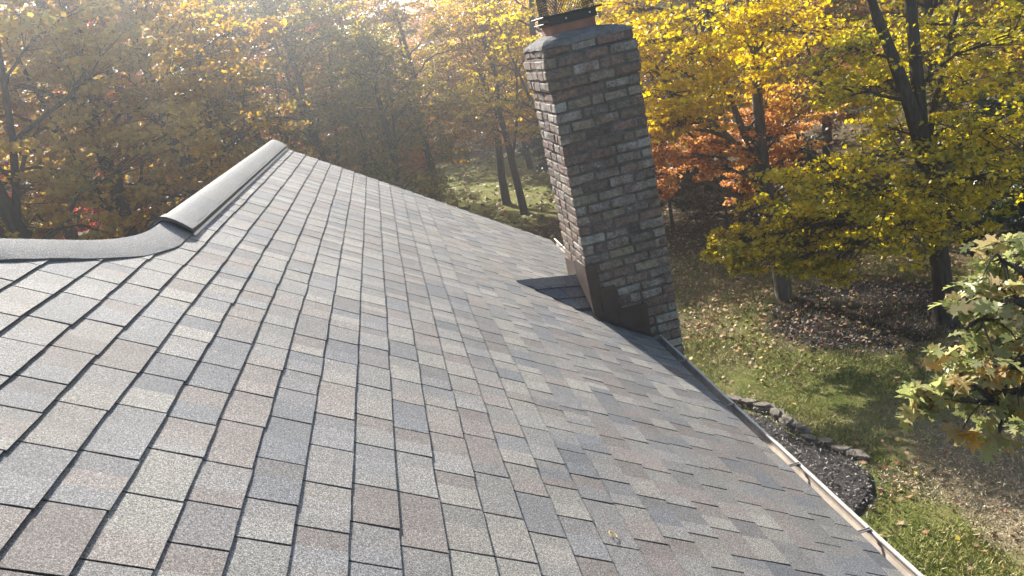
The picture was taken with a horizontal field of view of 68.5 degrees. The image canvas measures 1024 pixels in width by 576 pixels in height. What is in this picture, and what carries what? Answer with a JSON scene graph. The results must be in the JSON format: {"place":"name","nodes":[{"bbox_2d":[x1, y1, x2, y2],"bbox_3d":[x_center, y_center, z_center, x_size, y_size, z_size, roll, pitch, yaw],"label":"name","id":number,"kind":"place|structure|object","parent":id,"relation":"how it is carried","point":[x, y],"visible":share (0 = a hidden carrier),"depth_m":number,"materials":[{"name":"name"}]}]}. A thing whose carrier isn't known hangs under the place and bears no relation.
{"place":"outdoors","nodes":[
{"label":"outdoors","id":0,"kind":"place"},
{"bbox_2d":[0,0,686,153],"label":"sky","id":1,"kind":"structure","parent":0,"point":[392,0],"materials":[{"name":"white"}]},
{"bbox_2d":[0,0,923,575],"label":"house","id":2,"kind":"structure","parent":0,"point":[274,358],"depth_m":3.10,"materials":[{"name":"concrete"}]},
{"bbox_2d":[10,2,1023,575],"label":"ground","id":3,"kind":"structure","parent":0,"point":[832,396],"depth_m":12.67,"materials":[{"name":"green plant"}]},
{"bbox_2d":[0,66,102,238],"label":"maple tree","id":4,"kind":"object","parent":3,"relation":"on","point":[51,155],"visible":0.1,"depth_m":19.94,"materials":[{"name":"orange plant"}]},
{"bbox_2d":[0,0,197,239],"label":"maple tree","id":5,"kind":"object","parent":3,"relation":"on","point":[73,234],"visible":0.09,"depth_m":22.94,"materials":[{"name":"orange plant"}]},
{"bbox_2d":[0,0,236,239],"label":"maple tree","id":6,"kind":"object","parent":3,"relation":"on","point":[12,207],"visible":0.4,"depth_m":13.95,"materials":[{"name":"yellow plant"}]},
{"bbox_2d":[0,0,267,239],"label":"maple tree","id":7,"kind":"object","parent":3,"relation":"on","point":[80,173],"visible":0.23,"depth_m":16.12,"materials":[{"name":"orange plant"}]},
{"bbox_2d":[0,0,305,238],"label":"maple tree","id":8,"kind":"object","parent":3,"relation":"on","point":[178,177],"visible":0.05,"depth_m":23.91,"materials":[{"name":"orange plant"}]},
{"bbox_2d":[0,0,315,239],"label":"maple tree","id":9,"kind":"object","parent":3,"relation":"on","point":[211,174],"visible":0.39,"depth_m":16.87,"materials":[{"name":"yellow plant"}]},
{"bbox_2d":[86,0,303,200],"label":"maple tree","id":10,"kind":"object","parent":3,"relation":"on","point":[256,60],"visible":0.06,"depth_m":26.92,"materials":[{"name":"yellow plant"}]},
{"bbox_2d":[147,0,362,195],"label":"maple tree","id":11,"kind":"object","parent":3,"relation":"on","point":[340,107],"visible":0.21,"depth_m":21.57,"materials":[{"name":"yellow plant"}]},
{"bbox_2d":[179,0,397,162],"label":"maple tree","id":12,"kind":"object","parent":3,"relation":"on","point":[290,77],"visible":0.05,"depth_m":29.73,"materials":[{"name":"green plant"}]},
{"bbox_2d":[183,0,423,184],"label":"maple tree","id":13,"kind":"object","parent":3,"relation":"on","point":[313,135],"visible":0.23,"depth_m":22.57,"materials":[{"name":"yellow plant"}]},
{"bbox_2d":[251,2,376,169],"bbox_3d":[-9.884,-10.752,39.310,6.988,12.049,7.324,1,23,37],"label":"maple tree","id":14,"kind":"object","parent":3,"relation":"on","point":[262,94],"visible":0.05,"depth_m":38.23,"materials":[{"name":"orange plant"}]},
{"bbox_2d":[267,0,435,185],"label":"maple tree","id":15,"kind":"object","parent":3,"relation":"on","point":[411,158],"visible":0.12,"depth_m":28.43,"materials":[{"name":"yellow plant"}]},
{"bbox_2d":[275,0,457,183],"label":"maple tree","id":16,"kind":"object","parent":3,"relation":"on","point":[294,10],"visible":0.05,"depth_m":31.00,"materials":[{"name":"yellow plant"}]},
{"bbox_2d":[307,13,476,202],"bbox_3d":[-3.764,-4.005,21.877,4.804,7.659,4.986,-7,19,19],"label":"maple tree","id":17,"kind":"object","parent":3,"relation":"on","point":[364,46],"visible":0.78,"depth_m":21.21,"materials":[{"name":"green plant"}]},
{"bbox_2d":[328,0,490,195],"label":"maple tree","id":18,"kind":"object","parent":3,"relation":"on","point":[425,147],"visible":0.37,"depth_m":26.45,"materials":[{"name":"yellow plant"}]},
{"bbox_2d":[381,174,473,211],"bbox_3d":[-2.392,-1.192,19.147,3.174,3.495,3.374,-15,18,-6],"label":"shrub","id":19,"kind":"object","parent":3,"relation":"on","point":[421,189],"visible":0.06,"depth_m":18.76,"materials":[{"name":"green plant"}]},
{"bbox_2d":[395,0,491,161],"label":"maple tree","id":20,"kind":"object","parent":3,"relation":"on","point":[418,39],"visible":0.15,"depth_m":40.51,"materials":[{"name":"yellow plant"}]},
{"bbox_2d":[403,0,538,204],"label":"maple tree","id":21,"kind":"object","parent":3,"relation":"on","point":[504,193],"visible":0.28,"depth_m":27.19,"materials":[{"name":"yellow plant"}]},
{"bbox_2d":[424,0,542,214],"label":"maple tree","id":22,"kind":"object","parent":3,"relation":"on","point":[510,150],"visible":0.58,"depth_m":24.89,"materials":[{"name":"yellow plant"}]},
{"bbox_2d":[449,0,536,168],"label":"maple tree","id":23,"kind":"object","parent":3,"relation":"on","point":[528,160],"visible":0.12,"depth_m":34.69,"materials":[{"name":"yellow plant"}]},
{"bbox_2d":[0,0,1023,232],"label":"forest","id":24,"kind":"object","parent":3,"relation":"on","point":[426,43],"depth_m":45.07,"materials":[{"name":"green plant"}]},
{"bbox_2d":[514,124,548,173],"bbox_3d":[2.045,-5.976,30.297,4.674,3.572,4.066,-9,18,12],"label":"shrub","id":25,"kind":"object","parent":3,"relation":"on","point":[539,151],"visible":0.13,"depth_m":31.02,"materials":[{"name":"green plant"}]},
{"bbox_2d":[444,0,628,140],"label":"maple tree","id":26,"kind":"object","parent":3,"relation":"on","point":[518,17],"visible":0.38,"depth_m":23.10,"materials":[{"name":"yellow plant"}]},
{"bbox_2d":[505,0,578,148],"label":"maple tree","id":27,"kind":"object","parent":3,"relation":"on","point":[523,2],"visible":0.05,"depth_m":30.77,"materials":[{"name":"yellow plant"}]},
{"bbox_2d":[552,0,679,108],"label":"maple tree","id":28,"kind":"object","parent":3,"relation":"on","point":[617,8],"visible":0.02,"depth_m":29.17,"materials":[{"name":"yellow plant"}]},
{"bbox_2d":[596,0,743,167],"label":"maple tree","id":29,"kind":"object","parent":3,"relation":"on","point":[652,80],"visible":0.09,"depth_m":25.43,"materials":[{"name":"yellow plant"}]},
{"bbox_2d":[651,109,718,233],"bbox_3d":[4.008,-3.102,20.362,2.929,3.546,2.358,4,24,41],"label":"evergreen shrub","id":30,"kind":"object","parent":3,"relation":"on","point":[681,202],"visible":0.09,"depth_m":20.57,"materials":[{"name":"green plant"}]},
{"bbox_2d":[403,72,1019,246],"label":"fallen leaves","id":31,"kind":"object","parent":3,"relation":"on","point":[550,200],"visible":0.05,"depth_m":30.39,"materials":[{"name":"brown plant"}]},
{"bbox_2d":[636,0,787,179],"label":"maple tree","id":32,"kind":"object","parent":3,"relation":"on","point":[703,28],"visible":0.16,"depth_m":23.69,"materials":[{"name":"yellow plant"}]},
{"bbox_2d":[578,0,854,301],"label":"maple tree","id":33,"kind":"object","parent":3,"relation":"on","point":[670,117],"visible":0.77,"depth_m":13.22,"materials":[{"name":"yellow plant"}]},
{"bbox_2d":[726,394,742,404],"bbox_3d":[3.434,1.716,11.615,0.261,0.096,0.286,-15,18,-6],"label":"edging stone","id":34,"kind":"object","parent":3,"relation":"on","point":[741,398],"visible":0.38,"depth_m":11.51,"materials":[{"name":"grey stone"}]},
{"bbox_2d":[727,395,739,402],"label":"edging stone","id":35,"kind":"object","parent":34,"relation":"on","point":[734,398],"visible":0.68,"depth_m":11.49,"materials":[{"name":"grey stone"}]},
{"bbox_2d":[664,159,812,239],"bbox_3d":[5.311,-2.112,18.091,3.141,2.547,2.817,-20,19,-20],"label":"shrub","id":36,"kind":"object","parent":3,"relation":"on","point":[713,202],"visible":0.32,"depth_m":17.98,"materials":[{"name":"orange plant"}]},
{"bbox_2d":[741,398,754,403],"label":"edging stone","id":37,"kind":"object","parent":3,"relation":"on","point":[748,400],"visible":1,"depth_m":11.33,"materials":[{"name":"grey stone"}]},
{"bbox_2d":[674,0,839,142],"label":"maple tree","id":38,"kind":"object","parent":3,"relation":"on","point":[786,79],"visible":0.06,"depth_m":27.79,"materials":[{"name":"yellow plant"}]},
{"bbox_2d":[754,402,776,412],"bbox_3d":[3.774,1.782,11.198,0.328,0.098,0.211,-8,19,14],"label":"edging stone","id":39,"kind":"object","parent":3,"relation":"on","point":[766,409],"visible":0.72,"depth_m":11.12,"materials":[{"name":"grey stone"}]},
{"bbox_2d":[752,401,770,407],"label":"edging stone","id":40,"kind":"object","parent":39,"relation":"on","point":[765,404],"visible":1,"depth_m":11.15,"materials":[{"name":"grey stone"}]},
{"bbox_2d":[522,151,1023,570],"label":"fallen leaves","id":41,"kind":"object","parent":3,"relation":"on","point":[920,458],"visible":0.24,"depth_m":14.03,"materials":[{"name":"brown plant"}]},
{"bbox_2d":[771,408,784,419],"bbox_3d":[3.879,1.846,10.910,0.200,0.094,0.255,-15,18,-6],"label":"edging stone","id":42,"kind":"object","parent":3,"relation":"on","point":[782,412],"visible":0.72,"depth_m":10.87,"materials":[{"name":"grey stone"}]},
{"bbox_2d":[770,408,779,416],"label":"edging stone","id":43,"kind":"object","parent":42,"relation":"on","point":[774,412],"visible":1,"depth_m":10.87,"materials":[{"name":"grey stone"}]},
{"bbox_2d":[708,111,854,225],"bbox_3d":[6.979,-3.167,19.558,3.852,3.172,3.788,-15,18,-6],"label":"shrub","id":44,"kind":"object","parent":3,"relation":"on","point":[810,157],"visible":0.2,"depth_m":18.96,"materials":[{"name":"orange plant"}]},
{"bbox_2d":[777,417,798,429],"bbox_3d":[3.915,1.916,10.667,0.204,0.117,0.387,-30,25,-42],"label":"edging stone","id":45,"kind":"object","parent":3,"relation":"on","point":[792,425],"visible":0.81,"depth_m":10.58,"materials":[{"name":"grey stone"}]},
{"bbox_2d":[782,414,792,424],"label":"edging stone","id":46,"kind":"object","parent":45,"relation":"on","point":[787,419],"visible":1,"depth_m":10.63,"materials":[{"name":"grey stone"}]},
{"bbox_2d":[795,426,809,434],"bbox_3d":[4.036,1.979,10.452,0.218,0.080,0.177,1,23,37],"label":"edging stone","id":47,"kind":"object","parent":3,"relation":"on","point":[807,429],"visible":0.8,"depth_m":10.38,"materials":[{"name":"grey stone"}]},
{"bbox_2d":[796,422,804,430],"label":"edging stone","id":48,"kind":"object","parent":47,"relation":"on","point":[799,425],"visible":1,"depth_m":10.41,"materials":[{"name":"grey stone"}]},
{"bbox_2d":[801,434,816,441],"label":"edging stone","id":49,"kind":"object","parent":3,"relation":"on","point":[807,437],"visible":0.92,"depth_m":10.24,"materials":[{"name":"grey stone"}]},
{"bbox_2d":[736,402,890,518],"bbox_3d":[3.058,2.518,9.663,2.791,0.114,4.600,-15,18,-6],"label":"mulch bed","id":50,"kind":"object","parent":3,"relation":"on","point":[822,466],"visible":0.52,"depth_m":9.49,"materials":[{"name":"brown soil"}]},
{"bbox_2d":[816,438,833,446],"bbox_3d":[4.214,2.063,10.098,0.121,0.090,0.228,-26,22,-34],"label":"edging stone","id":51,"kind":"object","parent":3,"relation":"on","point":[829,441],"visible":0.95,"depth_m":10.05,"materials":[{"name":"grey stone"}]},
{"bbox_2d":[735,0,918,171],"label":"maple tree","id":52,"kind":"object","parent":3,"relation":"on","point":[826,122],"visible":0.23,"depth_m":22.09,"materials":[{"name":"yellow plant"}]},
{"bbox_2d":[773,128,898,217],"bbox_3d":[7.610,-2.496,17.894,3.028,2.363,2.879,-4,20,27],"label":"shrub","id":53,"kind":"object","parent":3,"relation":"on","point":[836,142],"visible":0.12,"depth_m":18.27,"materials":[{"name":"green plant"}]},
{"bbox_2d":[830,445,851,453],"bbox_3d":[4.330,2.118,9.907,0.149,0.083,0.242,-24,21,-30],"label":"edging stone","id":54,"kind":"object","parent":3,"relation":"on","point":[844,448],"visible":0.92,"depth_m":9.87,"materials":[{"name":"grey stone"}]},
{"bbox_2d":[845,449,870,460],"bbox_3d":[4.478,2.153,9.724,0.313,0.074,0.179,-3,21,29],"label":"edging stone","id":55,"kind":"object","parent":3,"relation":"on","point":[863,456],"visible":0.89,"depth_m":9.68,"materials":[{"name":"grey stone"}]},
{"bbox_2d":[700,0,1023,324],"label":"maple tree","id":56,"kind":"object","parent":3,"relation":"on","point":[929,213],"visible":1,"depth_m":11.47,"materials":[{"name":"yellow plant"}]},
{"bbox_2d":[760,272,963,352],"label":"mulch chips","id":57,"kind":"object","parent":3,"relation":"on","point":[922,317],"visible":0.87,"depth_m":13.45,"materials":[{"name":"brown wood"}]},
{"bbox_2d":[788,0,955,136],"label":"maple tree","id":58,"kind":"object","parent":3,"relation":"on","point":[859,8],"visible":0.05,"depth_m":25.44,"materials":[{"name":"yellow plant"}]},
{"bbox_2d":[814,0,1023,171],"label":"maple tree","id":59,"kind":"object","parent":3,"relation":"on","point":[926,5],"visible":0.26,"depth_m":19.52,"materials":[{"name":"yellow plant"}]},
{"bbox_2d":[867,86,1021,200],"bbox_3d":[10.255,-3.182,17.433,3.742,2.808,3.245,-15,18,-6],"label":"shrub","id":60,"kind":"object","parent":3,"relation":"on","point":[942,101],"visible":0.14,"depth_m":17.24,"materials":[{"name":"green plant"}]},
{"bbox_2d":[880,395,1023,553],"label":"fallen leaves","id":61,"kind":"object","parent":3,"relation":"on","point":[977,485],"visible":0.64,"depth_m":8.83,"materials":[{"name":"brown plant"}]},
{"bbox_2d":[895,231,1023,466],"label":"oak tree","id":62,"kind":"object","parent":3,"relation":"on","point":[1000,366],"visible":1,"depth_m":4.58,"materials":[{"name":"green plant"}]},
{"bbox_2d":[920,0,1023,121],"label":"maple tree","id":63,"kind":"object","parent":3,"relation":"on","point":[997,24],"visible":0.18,"depth_m":23.26,"materials":[{"name":"yellow plant"}]},
{"bbox_2d":[940,84,1023,256],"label":"evergreen shrub","id":64,"kind":"object","parent":3,"relation":"on","point":[1012,223],"visible":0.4,"depth_m":14.02,"materials":[{"name":"green plant"}]},
{"bbox_2d":[948,0,1023,140],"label":"maple tree","id":65,"kind":"object","parent":3,"relation":"on","point":[1016,55],"visible":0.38,"depth_m":17.44,"materials":[{"name":"yellow plant"}]},
{"bbox_2d":[669,224,1023,575],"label":"grass","id":66,"kind":"structure","parent":0,"point":[817,426],"depth_m":11.59,"materials":[{"name":"green plant"}]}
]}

